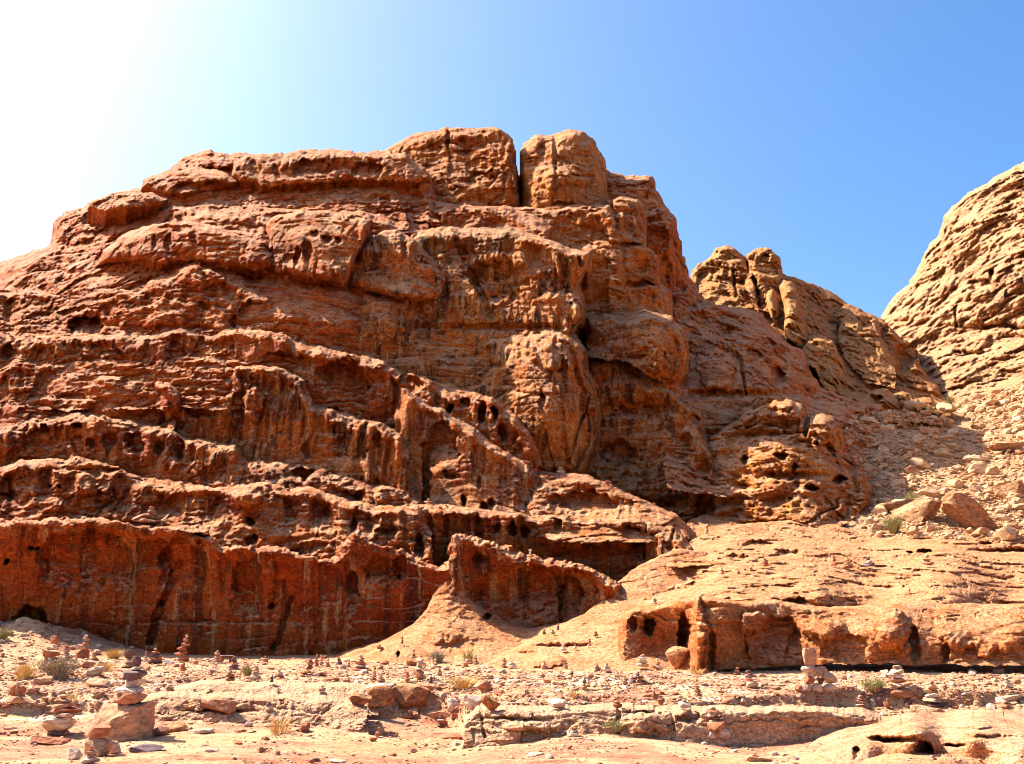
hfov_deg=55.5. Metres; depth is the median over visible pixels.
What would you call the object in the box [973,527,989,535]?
rock
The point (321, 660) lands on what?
stone cairn
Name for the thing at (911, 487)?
rock
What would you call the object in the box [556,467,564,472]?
stone cairn
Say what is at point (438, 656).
shrub
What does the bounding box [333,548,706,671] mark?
rock apron
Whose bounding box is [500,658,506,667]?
stone cairn
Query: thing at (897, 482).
rock
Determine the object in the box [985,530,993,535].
rock
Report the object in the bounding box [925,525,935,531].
rock
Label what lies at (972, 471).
rock
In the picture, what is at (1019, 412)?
rock
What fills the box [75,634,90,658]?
stone cairn
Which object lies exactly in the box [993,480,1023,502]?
boulder
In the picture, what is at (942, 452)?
rock
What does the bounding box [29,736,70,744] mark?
boulder
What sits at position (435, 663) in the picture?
stone cairn
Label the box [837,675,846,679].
loose stone
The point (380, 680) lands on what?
stone cairn
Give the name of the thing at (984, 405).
rock
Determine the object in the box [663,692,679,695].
flat rock
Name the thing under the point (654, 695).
stone cairn
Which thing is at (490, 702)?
boulder
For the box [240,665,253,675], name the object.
grass tuft
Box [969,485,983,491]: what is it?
rock
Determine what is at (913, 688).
loose stone
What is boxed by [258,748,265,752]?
loose stone
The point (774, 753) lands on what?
loose stone
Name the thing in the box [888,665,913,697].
stone cairn
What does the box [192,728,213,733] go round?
flat rock
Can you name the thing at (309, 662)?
stone cairn
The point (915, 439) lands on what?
rock
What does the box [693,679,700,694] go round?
stone cairn
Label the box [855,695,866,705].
stone cairn
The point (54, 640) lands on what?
stone cairn
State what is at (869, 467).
rock
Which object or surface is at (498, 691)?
loose stone
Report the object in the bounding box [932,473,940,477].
rock
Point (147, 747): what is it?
flat rock
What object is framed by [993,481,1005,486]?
rock
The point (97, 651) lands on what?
loose stone
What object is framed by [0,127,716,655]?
cliff
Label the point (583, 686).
stone cairn
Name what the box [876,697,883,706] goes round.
rock
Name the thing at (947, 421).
rock
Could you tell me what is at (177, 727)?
boulder
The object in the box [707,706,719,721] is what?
stone cairn
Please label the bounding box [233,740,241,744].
loose stone
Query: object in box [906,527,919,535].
rock
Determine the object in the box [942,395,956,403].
shrub
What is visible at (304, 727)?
boulder
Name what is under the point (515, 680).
flat rock
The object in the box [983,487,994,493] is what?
rock
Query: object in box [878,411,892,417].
rock
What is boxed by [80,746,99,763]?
stone cairn
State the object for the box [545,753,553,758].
loose stone
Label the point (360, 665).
stone cairn
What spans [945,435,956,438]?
rock
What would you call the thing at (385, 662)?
loose stone
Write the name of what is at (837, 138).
sky
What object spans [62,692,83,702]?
grass tuft
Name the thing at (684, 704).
stone cairn
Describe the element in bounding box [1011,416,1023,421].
rock
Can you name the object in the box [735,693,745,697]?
loose stone
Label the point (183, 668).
stone cairn
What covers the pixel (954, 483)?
rock
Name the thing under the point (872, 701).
rock
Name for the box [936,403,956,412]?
rock
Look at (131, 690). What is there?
stone cairn
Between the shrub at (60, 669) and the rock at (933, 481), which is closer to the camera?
the shrub at (60, 669)
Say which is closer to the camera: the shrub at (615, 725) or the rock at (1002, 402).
the shrub at (615, 725)
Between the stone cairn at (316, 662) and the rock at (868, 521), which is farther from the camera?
the rock at (868, 521)
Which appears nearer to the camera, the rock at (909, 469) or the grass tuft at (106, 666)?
the grass tuft at (106, 666)
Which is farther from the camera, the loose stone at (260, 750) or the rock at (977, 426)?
the rock at (977, 426)
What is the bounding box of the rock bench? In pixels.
[141,679,1023,763]
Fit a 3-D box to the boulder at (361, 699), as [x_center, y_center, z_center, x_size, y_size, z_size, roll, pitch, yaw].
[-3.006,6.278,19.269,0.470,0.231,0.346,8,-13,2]
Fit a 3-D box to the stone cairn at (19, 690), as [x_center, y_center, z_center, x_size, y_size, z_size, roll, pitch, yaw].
[-10.835,6.812,21.356,0.468,0.464,0.332,0,-13,0]
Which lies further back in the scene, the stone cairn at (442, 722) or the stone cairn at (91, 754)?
the stone cairn at (442, 722)
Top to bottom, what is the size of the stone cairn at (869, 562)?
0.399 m
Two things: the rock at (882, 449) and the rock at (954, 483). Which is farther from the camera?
the rock at (882, 449)
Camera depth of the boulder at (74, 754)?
14.35 m
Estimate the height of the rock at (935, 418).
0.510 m
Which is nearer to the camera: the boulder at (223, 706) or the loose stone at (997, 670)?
the boulder at (223, 706)
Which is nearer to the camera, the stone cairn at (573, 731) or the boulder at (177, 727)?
the stone cairn at (573, 731)
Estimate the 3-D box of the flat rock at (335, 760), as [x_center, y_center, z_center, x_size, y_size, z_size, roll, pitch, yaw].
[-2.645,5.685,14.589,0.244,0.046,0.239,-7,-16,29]
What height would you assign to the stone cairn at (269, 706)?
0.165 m
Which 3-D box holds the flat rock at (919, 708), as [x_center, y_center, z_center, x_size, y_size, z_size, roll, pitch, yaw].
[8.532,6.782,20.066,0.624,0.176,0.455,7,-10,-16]
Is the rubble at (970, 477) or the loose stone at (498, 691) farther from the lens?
the rubble at (970, 477)
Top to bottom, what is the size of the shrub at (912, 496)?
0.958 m
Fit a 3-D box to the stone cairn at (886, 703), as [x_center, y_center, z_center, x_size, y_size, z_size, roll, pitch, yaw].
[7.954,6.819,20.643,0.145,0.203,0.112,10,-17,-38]
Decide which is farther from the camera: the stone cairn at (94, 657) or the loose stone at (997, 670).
the stone cairn at (94, 657)
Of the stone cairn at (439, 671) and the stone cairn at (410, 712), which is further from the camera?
the stone cairn at (439, 671)
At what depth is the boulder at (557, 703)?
17.01 m
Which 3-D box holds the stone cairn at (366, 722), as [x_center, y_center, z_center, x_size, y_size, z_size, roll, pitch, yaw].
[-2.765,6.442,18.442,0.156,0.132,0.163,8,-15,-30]
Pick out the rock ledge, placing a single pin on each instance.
(958, 605)
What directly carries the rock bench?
on the ground
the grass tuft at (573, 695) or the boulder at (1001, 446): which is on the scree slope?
the boulder at (1001, 446)
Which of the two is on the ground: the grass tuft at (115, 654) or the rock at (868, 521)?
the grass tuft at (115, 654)
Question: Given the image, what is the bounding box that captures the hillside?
[662,284,889,566]
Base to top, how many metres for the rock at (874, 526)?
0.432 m
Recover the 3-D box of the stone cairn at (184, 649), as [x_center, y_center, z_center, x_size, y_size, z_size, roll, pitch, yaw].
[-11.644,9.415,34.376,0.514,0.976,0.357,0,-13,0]
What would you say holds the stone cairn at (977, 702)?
on the ground
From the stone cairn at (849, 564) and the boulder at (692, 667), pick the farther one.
the stone cairn at (849, 564)
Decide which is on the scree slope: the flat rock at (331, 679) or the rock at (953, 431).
the rock at (953, 431)
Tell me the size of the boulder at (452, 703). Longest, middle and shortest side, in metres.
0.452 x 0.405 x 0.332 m
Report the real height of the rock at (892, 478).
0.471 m
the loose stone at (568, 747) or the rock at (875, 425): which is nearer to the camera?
the loose stone at (568, 747)
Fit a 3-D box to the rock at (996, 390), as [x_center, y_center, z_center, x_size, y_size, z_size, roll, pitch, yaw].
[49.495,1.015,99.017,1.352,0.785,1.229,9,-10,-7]
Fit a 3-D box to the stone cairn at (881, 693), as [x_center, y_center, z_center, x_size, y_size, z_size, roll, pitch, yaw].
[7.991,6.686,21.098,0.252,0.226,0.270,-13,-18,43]
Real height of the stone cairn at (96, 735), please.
0.452 m
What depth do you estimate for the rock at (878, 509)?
54.73 m
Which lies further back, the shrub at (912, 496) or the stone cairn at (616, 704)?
the shrub at (912, 496)
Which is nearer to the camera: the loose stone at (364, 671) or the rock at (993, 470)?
the loose stone at (364, 671)
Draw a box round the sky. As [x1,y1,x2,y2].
[0,0,1023,317]
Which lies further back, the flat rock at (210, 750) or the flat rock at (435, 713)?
the flat rock at (435, 713)
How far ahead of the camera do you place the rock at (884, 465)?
68.15 m
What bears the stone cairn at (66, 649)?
on the ground
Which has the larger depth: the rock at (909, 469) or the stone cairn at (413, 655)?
the rock at (909, 469)
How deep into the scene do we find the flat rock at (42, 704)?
21.33 m
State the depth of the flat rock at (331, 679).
24.84 m
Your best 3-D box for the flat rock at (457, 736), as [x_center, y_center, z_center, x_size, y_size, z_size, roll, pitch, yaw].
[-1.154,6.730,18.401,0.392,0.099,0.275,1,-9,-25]
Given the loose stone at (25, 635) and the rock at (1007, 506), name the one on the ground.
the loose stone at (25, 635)
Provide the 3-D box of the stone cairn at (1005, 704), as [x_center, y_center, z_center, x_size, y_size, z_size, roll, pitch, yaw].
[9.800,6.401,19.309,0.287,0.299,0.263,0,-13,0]
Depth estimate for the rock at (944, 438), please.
79.02 m
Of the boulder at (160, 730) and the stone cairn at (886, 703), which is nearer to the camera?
the boulder at (160, 730)
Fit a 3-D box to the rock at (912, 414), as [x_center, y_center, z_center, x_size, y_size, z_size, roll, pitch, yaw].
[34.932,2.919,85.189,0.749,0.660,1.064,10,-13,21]
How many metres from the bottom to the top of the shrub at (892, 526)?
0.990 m
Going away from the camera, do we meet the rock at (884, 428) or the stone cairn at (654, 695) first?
the stone cairn at (654, 695)
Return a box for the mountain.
[881,162,1023,400]
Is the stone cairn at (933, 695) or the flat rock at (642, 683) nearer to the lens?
the stone cairn at (933, 695)
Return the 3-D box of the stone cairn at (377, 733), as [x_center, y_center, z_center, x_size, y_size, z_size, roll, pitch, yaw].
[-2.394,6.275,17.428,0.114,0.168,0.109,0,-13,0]
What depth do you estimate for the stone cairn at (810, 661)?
20.75 m
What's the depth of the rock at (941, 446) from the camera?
74.55 m
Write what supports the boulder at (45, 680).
on the ground
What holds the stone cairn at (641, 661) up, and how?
on the rock apron
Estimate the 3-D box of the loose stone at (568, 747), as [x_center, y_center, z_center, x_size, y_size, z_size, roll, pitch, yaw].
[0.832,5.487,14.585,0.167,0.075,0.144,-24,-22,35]
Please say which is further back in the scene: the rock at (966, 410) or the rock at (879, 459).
the rock at (966, 410)
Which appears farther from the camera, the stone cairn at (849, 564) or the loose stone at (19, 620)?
the stone cairn at (849, 564)
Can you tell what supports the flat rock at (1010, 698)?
on the ground
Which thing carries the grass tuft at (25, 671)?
on the ground
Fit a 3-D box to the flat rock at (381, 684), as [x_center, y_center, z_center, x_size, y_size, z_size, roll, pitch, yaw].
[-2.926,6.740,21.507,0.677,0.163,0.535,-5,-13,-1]
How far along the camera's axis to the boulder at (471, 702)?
19.39 m
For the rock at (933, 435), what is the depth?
78.52 m
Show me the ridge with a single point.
(854, 353)
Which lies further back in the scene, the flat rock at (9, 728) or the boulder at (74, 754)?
the flat rock at (9, 728)
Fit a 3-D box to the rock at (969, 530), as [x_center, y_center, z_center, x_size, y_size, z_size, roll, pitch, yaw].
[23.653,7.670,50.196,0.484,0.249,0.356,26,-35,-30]
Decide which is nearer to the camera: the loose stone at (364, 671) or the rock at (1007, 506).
the loose stone at (364, 671)
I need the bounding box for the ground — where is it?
[0,617,1023,763]
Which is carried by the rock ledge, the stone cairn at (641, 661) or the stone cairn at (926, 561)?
the stone cairn at (926, 561)
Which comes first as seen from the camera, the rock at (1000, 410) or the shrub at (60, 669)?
the shrub at (60, 669)
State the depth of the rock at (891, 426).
79.04 m
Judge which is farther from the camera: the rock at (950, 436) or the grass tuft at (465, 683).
the rock at (950, 436)
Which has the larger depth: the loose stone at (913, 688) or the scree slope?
the scree slope
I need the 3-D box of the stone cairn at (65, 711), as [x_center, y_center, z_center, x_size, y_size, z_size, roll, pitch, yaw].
[-8.168,6.040,17.654,0.653,0.708,0.559,0,-13,0]
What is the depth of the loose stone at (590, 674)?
24.42 m
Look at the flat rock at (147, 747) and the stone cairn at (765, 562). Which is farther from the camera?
the stone cairn at (765, 562)
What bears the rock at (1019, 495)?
on the scree slope
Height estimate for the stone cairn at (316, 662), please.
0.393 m
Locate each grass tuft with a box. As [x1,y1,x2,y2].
[10,660,41,679]
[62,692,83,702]
[92,660,120,671]
[104,646,124,658]
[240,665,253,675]
[259,715,304,734]
[445,675,480,688]
[460,648,478,661]
[565,690,580,697]
[688,668,704,674]
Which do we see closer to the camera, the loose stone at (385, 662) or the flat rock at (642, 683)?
the flat rock at (642, 683)
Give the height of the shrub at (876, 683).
0.323 m
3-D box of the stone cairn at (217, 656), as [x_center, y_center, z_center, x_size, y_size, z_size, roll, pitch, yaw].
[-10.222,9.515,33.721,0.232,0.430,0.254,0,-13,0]
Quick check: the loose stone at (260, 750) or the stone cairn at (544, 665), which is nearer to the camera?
the loose stone at (260, 750)
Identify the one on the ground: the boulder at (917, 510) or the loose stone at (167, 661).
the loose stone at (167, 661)
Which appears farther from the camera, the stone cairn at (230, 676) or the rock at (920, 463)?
the rock at (920, 463)
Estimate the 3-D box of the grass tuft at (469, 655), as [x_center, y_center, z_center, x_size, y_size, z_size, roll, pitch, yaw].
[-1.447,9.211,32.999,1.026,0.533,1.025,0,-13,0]
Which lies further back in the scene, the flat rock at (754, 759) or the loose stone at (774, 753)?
the loose stone at (774, 753)
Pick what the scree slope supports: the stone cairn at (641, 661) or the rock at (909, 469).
the rock at (909, 469)
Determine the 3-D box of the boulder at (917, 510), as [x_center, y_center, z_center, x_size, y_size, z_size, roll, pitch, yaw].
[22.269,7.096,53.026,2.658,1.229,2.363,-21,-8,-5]
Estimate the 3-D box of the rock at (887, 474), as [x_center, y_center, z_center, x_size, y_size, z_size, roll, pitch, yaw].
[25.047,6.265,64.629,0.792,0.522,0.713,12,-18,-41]
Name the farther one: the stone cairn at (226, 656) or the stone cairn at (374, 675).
the stone cairn at (226, 656)
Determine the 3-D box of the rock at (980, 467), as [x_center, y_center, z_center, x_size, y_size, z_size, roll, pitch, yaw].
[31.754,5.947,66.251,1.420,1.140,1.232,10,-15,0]
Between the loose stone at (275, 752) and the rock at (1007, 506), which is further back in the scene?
the rock at (1007, 506)
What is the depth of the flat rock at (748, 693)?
20.81 m
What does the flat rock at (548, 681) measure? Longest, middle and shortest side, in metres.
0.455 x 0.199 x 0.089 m
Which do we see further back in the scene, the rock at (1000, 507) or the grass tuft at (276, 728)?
the rock at (1000, 507)
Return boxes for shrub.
[0,628,19,639]
[28,655,88,679]
[426,648,447,662]
[604,718,626,731]
[855,677,890,691]
[880,515,906,533]
[902,491,920,499]
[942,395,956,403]
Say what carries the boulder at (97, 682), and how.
on the ground
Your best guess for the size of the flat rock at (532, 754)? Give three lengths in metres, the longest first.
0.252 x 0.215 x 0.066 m
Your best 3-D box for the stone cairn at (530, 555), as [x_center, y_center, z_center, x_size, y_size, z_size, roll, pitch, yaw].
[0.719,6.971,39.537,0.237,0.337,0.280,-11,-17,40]
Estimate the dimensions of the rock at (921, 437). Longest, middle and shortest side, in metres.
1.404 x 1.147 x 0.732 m
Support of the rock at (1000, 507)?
on the scree slope
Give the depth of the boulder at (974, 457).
70.03 m
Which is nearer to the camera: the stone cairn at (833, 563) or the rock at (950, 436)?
the stone cairn at (833, 563)
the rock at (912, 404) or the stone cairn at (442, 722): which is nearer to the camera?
the stone cairn at (442, 722)
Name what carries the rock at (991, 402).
on the scree slope
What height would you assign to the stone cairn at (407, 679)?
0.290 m
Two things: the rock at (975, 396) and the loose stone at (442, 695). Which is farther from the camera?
the rock at (975, 396)
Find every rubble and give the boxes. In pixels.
[0,259,718,571]
[845,384,1023,540]
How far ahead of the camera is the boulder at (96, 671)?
25.50 m
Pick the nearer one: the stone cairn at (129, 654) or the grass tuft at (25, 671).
the grass tuft at (25, 671)
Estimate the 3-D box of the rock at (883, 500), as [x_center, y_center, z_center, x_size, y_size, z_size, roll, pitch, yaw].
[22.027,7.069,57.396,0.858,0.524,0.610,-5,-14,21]
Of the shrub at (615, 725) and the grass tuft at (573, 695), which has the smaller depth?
the shrub at (615, 725)
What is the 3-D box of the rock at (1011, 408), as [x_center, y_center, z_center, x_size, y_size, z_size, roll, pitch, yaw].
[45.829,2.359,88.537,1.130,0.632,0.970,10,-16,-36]
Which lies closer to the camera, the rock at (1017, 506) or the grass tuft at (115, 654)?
the grass tuft at (115, 654)
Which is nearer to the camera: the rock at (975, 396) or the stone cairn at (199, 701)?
the stone cairn at (199, 701)
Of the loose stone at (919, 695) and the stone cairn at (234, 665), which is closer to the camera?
the loose stone at (919, 695)
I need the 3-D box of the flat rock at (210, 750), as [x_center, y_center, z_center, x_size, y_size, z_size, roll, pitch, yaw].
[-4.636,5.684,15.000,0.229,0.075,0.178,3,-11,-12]
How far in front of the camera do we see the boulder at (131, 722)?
16.60 m
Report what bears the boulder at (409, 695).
on the ground
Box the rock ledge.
[617,520,1023,671]
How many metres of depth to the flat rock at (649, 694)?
20.37 m
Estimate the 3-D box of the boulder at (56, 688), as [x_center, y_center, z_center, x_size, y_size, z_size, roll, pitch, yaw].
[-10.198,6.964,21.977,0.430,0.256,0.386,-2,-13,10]
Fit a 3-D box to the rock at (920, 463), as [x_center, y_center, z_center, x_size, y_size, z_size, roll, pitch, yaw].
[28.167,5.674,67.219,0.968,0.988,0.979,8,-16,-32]
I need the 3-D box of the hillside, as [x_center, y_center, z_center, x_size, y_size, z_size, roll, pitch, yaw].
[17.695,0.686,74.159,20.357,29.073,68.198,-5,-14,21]
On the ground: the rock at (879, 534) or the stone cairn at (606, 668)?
the stone cairn at (606, 668)
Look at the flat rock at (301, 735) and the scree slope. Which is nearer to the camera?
the flat rock at (301, 735)
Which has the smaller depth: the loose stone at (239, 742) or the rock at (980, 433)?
the loose stone at (239, 742)
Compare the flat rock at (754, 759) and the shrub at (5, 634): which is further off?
the shrub at (5, 634)
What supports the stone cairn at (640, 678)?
on the flat rock at (642, 683)
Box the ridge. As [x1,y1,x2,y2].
[690,245,951,425]
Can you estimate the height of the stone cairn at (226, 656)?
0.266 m
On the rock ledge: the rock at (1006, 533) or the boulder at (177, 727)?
the rock at (1006, 533)
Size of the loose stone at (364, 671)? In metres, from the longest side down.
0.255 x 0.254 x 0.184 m
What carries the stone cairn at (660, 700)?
on the ground
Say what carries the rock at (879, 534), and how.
on the rock ledge
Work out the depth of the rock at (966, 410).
93.82 m
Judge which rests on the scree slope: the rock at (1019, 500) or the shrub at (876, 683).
the rock at (1019, 500)
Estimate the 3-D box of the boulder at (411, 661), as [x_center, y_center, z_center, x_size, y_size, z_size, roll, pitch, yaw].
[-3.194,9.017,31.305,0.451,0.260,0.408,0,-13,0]
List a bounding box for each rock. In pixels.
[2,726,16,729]
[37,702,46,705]
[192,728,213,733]
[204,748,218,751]
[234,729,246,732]
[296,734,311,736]
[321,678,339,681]
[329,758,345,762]
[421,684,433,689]
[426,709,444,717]
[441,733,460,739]
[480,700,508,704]
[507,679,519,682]
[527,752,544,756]
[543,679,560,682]
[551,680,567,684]
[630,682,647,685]
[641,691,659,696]
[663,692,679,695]
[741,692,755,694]
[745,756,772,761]
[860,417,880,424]
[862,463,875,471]
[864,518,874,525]
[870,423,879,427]
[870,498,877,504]
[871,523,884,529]
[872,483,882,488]
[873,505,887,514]
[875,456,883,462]
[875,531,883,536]
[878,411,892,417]
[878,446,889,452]
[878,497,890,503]
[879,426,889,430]
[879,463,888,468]
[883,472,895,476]
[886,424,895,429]
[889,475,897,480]
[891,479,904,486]
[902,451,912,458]
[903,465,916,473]
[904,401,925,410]
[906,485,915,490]
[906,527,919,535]
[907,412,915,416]
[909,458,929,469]
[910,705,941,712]
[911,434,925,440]
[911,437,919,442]
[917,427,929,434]
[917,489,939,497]
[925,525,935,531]
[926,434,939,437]
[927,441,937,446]
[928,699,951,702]
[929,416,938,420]
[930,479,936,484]
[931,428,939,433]
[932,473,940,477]
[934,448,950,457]
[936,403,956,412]
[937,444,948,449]
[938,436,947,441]
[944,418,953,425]
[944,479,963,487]
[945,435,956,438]
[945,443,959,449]
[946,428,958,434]
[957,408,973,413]
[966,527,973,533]
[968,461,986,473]
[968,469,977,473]
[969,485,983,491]
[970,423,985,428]
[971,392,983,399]
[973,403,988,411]
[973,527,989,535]
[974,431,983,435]
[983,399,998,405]
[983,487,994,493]
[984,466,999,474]
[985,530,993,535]
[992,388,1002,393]
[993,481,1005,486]
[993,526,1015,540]
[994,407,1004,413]
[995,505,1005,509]
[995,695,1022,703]
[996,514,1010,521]
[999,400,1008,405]
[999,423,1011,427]
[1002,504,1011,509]
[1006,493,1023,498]
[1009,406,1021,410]
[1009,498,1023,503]
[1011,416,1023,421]
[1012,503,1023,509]
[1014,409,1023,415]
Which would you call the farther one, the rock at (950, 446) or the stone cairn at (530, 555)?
the rock at (950, 446)
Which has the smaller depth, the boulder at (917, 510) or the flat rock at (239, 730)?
the flat rock at (239, 730)
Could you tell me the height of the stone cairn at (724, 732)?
0.305 m
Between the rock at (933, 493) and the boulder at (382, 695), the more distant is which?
the rock at (933, 493)
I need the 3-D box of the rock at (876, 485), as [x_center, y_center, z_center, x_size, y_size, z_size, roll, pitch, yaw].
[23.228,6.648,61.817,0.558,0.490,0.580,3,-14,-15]
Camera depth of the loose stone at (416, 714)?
20.98 m
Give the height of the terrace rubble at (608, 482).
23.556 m
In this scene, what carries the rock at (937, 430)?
on the scree slope
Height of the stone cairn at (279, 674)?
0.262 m
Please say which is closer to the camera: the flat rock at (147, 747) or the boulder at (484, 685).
the flat rock at (147, 747)
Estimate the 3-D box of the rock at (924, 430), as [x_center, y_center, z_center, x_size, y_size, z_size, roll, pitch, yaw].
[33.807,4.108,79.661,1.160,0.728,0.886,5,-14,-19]
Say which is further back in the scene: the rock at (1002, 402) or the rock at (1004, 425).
the rock at (1002, 402)
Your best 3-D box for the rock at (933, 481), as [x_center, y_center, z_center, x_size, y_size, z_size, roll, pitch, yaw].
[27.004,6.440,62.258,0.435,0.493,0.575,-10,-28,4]
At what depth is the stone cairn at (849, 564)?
39.44 m
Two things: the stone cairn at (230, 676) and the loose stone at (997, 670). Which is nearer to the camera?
the stone cairn at (230, 676)
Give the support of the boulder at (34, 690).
on the ground
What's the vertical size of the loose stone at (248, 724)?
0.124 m
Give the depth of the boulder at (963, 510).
50.52 m
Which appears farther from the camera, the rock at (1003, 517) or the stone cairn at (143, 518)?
the rock at (1003, 517)
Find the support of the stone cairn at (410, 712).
on the ground
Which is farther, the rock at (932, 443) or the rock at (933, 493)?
the rock at (932, 443)
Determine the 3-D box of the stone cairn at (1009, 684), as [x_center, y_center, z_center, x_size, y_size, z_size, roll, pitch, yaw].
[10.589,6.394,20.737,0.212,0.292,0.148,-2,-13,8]
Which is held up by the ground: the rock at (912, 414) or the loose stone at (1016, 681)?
the loose stone at (1016, 681)
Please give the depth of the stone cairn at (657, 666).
28.96 m
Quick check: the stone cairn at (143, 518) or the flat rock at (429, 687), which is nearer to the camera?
the flat rock at (429, 687)
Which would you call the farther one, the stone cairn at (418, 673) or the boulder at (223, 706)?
the stone cairn at (418, 673)
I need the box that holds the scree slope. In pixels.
[845,378,1023,534]
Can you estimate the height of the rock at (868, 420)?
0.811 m
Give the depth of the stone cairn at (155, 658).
33.23 m
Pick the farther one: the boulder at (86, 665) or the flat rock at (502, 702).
the boulder at (86, 665)
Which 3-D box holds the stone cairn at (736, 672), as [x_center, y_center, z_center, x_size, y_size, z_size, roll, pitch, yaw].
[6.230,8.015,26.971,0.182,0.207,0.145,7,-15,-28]
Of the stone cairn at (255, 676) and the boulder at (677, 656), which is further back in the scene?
the boulder at (677, 656)
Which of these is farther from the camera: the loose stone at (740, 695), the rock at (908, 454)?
the rock at (908, 454)
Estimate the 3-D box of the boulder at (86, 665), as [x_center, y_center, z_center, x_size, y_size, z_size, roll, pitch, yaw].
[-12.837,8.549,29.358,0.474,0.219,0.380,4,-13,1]
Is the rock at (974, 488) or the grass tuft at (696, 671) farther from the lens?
the rock at (974, 488)
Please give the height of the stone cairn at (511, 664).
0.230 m
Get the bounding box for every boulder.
[27,687,47,693]
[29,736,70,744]
[31,676,53,683]
[51,684,70,696]
[66,748,82,759]
[78,661,95,668]
[84,700,155,741]
[85,666,104,676]
[86,678,113,686]
[110,740,120,753]
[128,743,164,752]
[153,726,168,735]
[164,722,188,732]
[202,699,236,713]
[300,723,309,731]
[348,693,371,705]
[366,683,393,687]
[367,685,394,706]
[392,683,430,708]
[406,658,416,665]
[447,697,461,712]
[463,694,481,709]
[476,680,493,690]
[480,694,499,709]
[547,698,565,708]
[665,646,689,668]
[690,662,701,670]
[875,498,916,512]
[892,498,941,523]
[941,491,998,531]
[960,454,988,462]
[986,441,1023,452]
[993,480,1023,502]
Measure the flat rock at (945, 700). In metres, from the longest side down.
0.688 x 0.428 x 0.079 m
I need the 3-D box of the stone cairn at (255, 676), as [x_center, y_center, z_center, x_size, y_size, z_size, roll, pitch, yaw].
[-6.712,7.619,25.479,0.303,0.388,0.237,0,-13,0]
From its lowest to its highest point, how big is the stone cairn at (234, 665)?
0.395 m
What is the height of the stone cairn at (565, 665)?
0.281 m
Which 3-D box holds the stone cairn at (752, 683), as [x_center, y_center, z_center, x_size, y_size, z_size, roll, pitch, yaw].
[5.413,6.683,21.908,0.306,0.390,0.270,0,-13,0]
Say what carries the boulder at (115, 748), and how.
on the ground
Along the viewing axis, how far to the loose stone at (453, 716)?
20.40 m
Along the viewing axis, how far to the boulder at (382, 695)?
20.44 m
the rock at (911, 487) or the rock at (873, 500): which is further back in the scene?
the rock at (911, 487)
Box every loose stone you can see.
[15,618,22,622]
[19,633,29,636]
[94,649,100,654]
[164,659,173,663]
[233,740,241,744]
[243,722,252,726]
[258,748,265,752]
[272,750,279,754]
[360,669,367,673]
[380,660,389,664]
[412,710,418,717]
[440,693,445,698]
[450,713,456,719]
[495,690,503,695]
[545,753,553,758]
[563,745,571,748]
[587,672,593,676]
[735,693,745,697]
[770,751,777,755]
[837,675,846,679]
[907,685,917,691]
[916,693,922,698]
[992,668,1004,672]
[1011,679,1020,683]
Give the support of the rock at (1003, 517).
on the scree slope
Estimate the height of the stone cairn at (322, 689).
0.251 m
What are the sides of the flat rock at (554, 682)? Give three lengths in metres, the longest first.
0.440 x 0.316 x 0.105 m
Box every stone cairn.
[5,681,28,702]
[42,694,81,735]
[43,635,59,660]
[61,645,71,658]
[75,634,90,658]
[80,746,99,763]
[84,725,113,756]
[90,652,98,660]
[113,657,147,704]
[121,650,133,667]
[132,506,167,523]
[148,648,162,663]
[174,634,189,660]
[180,661,186,670]
[195,698,203,710]
[213,650,219,662]
[220,655,233,661]
[225,668,234,680]
[229,656,238,669]
[249,665,261,680]
[266,702,272,710]
[274,669,283,677]
[299,659,313,673]
[314,654,318,666]
[316,685,327,695]
[319,655,323,664]
[350,655,368,670]
[362,718,370,725]
[370,667,376,680]
[375,727,380,736]
[377,675,384,682]
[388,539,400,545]
[403,672,409,682]
[405,710,413,717]
[410,650,416,657]
[413,655,425,679]
[431,659,437,667]
[437,667,441,675]
[437,713,447,726]
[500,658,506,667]
[505,660,516,667]
[527,549,533,557]
[541,661,547,668]
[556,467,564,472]
[562,659,567,668]
[567,727,577,736]
[581,677,586,688]
[602,663,610,672]
[613,697,621,707]
[629,671,646,682]
[636,654,648,666]
[652,688,656,698]
[653,658,663,669]
[657,696,663,704]
[678,699,690,708]
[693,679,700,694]
[706,720,730,738]
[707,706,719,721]
[734,667,739,674]
[745,670,758,687]
[761,558,769,565]
[795,648,837,692]
[814,691,822,702]
[831,552,837,565]
[843,559,854,568]
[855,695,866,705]
[863,557,874,566]
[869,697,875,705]
[874,685,885,695]
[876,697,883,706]
[883,698,890,707]
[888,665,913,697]
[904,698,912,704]
[921,555,933,565]
[922,681,944,706]
[973,693,981,706]
[998,697,1013,709]
[1004,675,1013,688]
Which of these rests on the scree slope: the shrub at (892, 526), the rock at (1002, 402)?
the rock at (1002, 402)
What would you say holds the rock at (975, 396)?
on the scree slope
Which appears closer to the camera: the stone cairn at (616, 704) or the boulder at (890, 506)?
the stone cairn at (616, 704)

